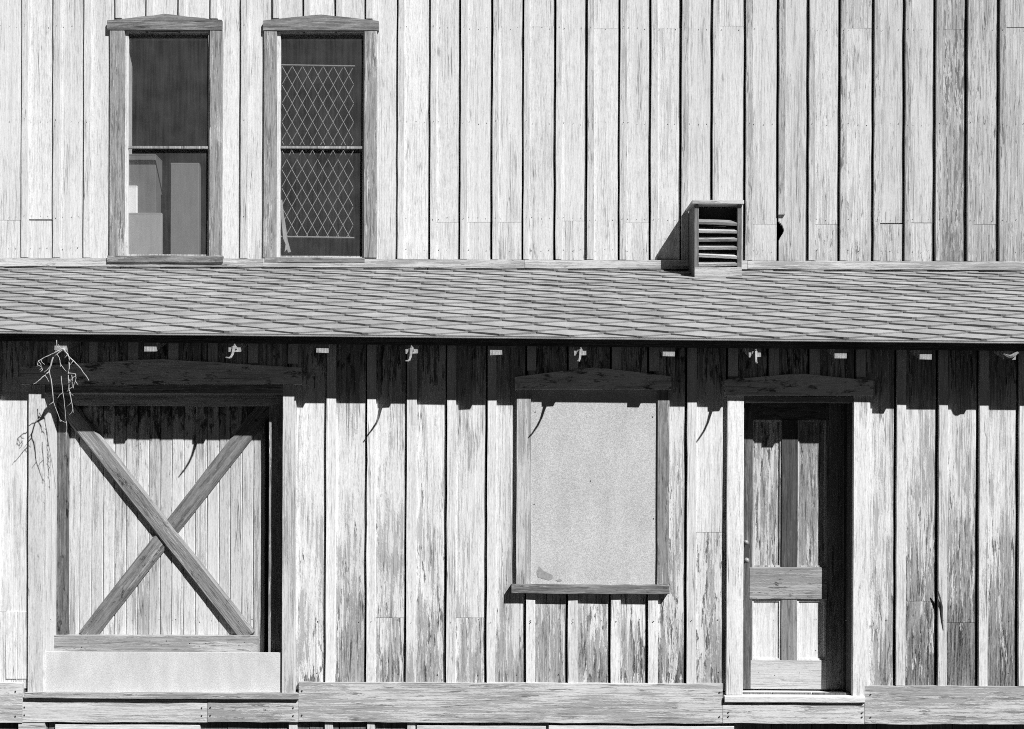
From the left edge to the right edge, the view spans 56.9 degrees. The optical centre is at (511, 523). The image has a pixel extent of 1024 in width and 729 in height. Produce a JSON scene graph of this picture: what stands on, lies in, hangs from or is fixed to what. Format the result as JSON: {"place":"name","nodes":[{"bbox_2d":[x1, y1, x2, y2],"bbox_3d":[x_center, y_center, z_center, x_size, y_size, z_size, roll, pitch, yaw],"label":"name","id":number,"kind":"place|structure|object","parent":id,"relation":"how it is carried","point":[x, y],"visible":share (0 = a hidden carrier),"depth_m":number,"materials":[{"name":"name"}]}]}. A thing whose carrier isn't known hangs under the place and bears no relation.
{"place":"outdoors","nodes":[
{"label":"outdoors","id":0,"kind":"place"},
{"bbox_2d":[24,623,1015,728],"bbox_3d":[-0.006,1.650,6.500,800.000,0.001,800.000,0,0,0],"label":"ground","id":1,"kind":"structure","parent":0,"point":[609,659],"depth_m":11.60,"materials":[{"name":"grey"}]},
{"bbox_2d":[0,0,1023,728],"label":"wooden building","id":2,"kind":"structure","parent":1,"relation":"on","point":[588,322],"depth_m":6.67,"materials":[{"name":"grey wood"}]},
{"bbox_2d":[34,340,88,434],"bbox_3d":[-2.922,-0.870,6.213,0.364,0.652,0.179,0,0,0],"label":"dead vine","id":3,"kind":"object","parent":2,"relation":"hanging from","point":[65,350],"visible":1,"depth_m":6.16,"materials":[{"name":"grey plant"}]},
{"bbox_2d":[129,213,162,253],"bbox_3d":[-3.273,-2.567,8.427,0.308,0.394,0.037,0,0,0],"label":"cardboard box","id":4,"kind":"object","parent":2,"relation":"on","point":[145,233],"visible":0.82,"depth_m":8.41,"materials":[{"name":"grey cardboard"}]},
{"bbox_2d":[129,186,137,212],"bbox_3d":[-3.387,-2.886,8.427,0.097,0.242,0.032,0,0,0],"label":"cardboard box","id":5,"kind":"object","parent":4,"relation":"on","point":[133,199],"visible":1,"depth_m":8.41,"materials":[{"name":"white cardboard"}]},
{"bbox_2d":[129,154,161,212],"bbox_3d":[-3.328,-2.836,8.530,0.284,0.931,0.161,0,0,0],"label":"cardboard box","id":6,"kind":"object","parent":4,"relation":"on","point":[145,173],"visible":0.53,"depth_m":8.45,"materials":[{"name":"grey cardboard"}]},
{"bbox_2d":[54,396,268,651],"bbox_3d":[-2.432,0.050,6.673,1.685,1.956,0.113,0,0,0],"label":"barn door","id":7,"kind":"structure","parent":2,"relation":"in","point":[169,505],"depth_m":6.68,"materials":[{"name":"grey wood"}]},
{"bbox_2d":[107,14,223,262],"bbox_3d":[-3.059,-3.397,8.417,1.032,2.196,0.196,0,0,0],"label":"window","id":8,"kind":"structure","parent":2,"relation":"in","point":[117,28],"depth_m":8.34,"materials":[{"name":"grey wood"}]},
{"bbox_2d":[170,163,203,253],"bbox_3d":[-2.915,-2.790,8.484,0.253,0.841,0.142,0,0,0],"label":"cardboard box","id":9,"kind":"object","parent":2,"relation":"on","point":[187,209],"visible":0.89,"depth_m":8.41,"materials":[{"name":"grey cardboard"}]},
{"bbox_2d":[281,200,290,252],"bbox_3d":[-2.014,-2.646,8.412,0.097,0.470,0.003,0,0,0],"label":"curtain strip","id":10,"kind":"object","parent":2,"relation":"hanging from","point":[287,247],"visible":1,"depth_m":8.41,"materials":[{"name":"grey fabric"}]},
{"bbox_2d":[263,14,378,261],"bbox_3d":[-1.689,-3.395,8.423,1.018,2.187,0.185,0,0,0],"label":"window","id":11,"kind":"structure","parent":2,"relation":"in","point":[310,23],"depth_m":8.34,"materials":[{"name":"grey wood"}]},
{"bbox_2d":[511,368,670,593],"bbox_3d":[0.543,-0.292,6.471,1.086,1.548,0.057,0,0,0],"label":"boarded window","id":12,"kind":"structure","parent":2,"relation":"in","point":[595,482],"depth_m":6.48,"materials":[{"name":"grey wood"}]},
{"bbox_2d":[743,403,841,688],"bbox_3d":[1.950,0.160,6.642,0.792,2.012,0.095,0,0,0],"label":"panelled door","id":13,"kind":"structure","parent":2,"relation":"in","point":[792,571],"depth_m":6.65,"materials":[{"name":"grey wood"}]}
]}

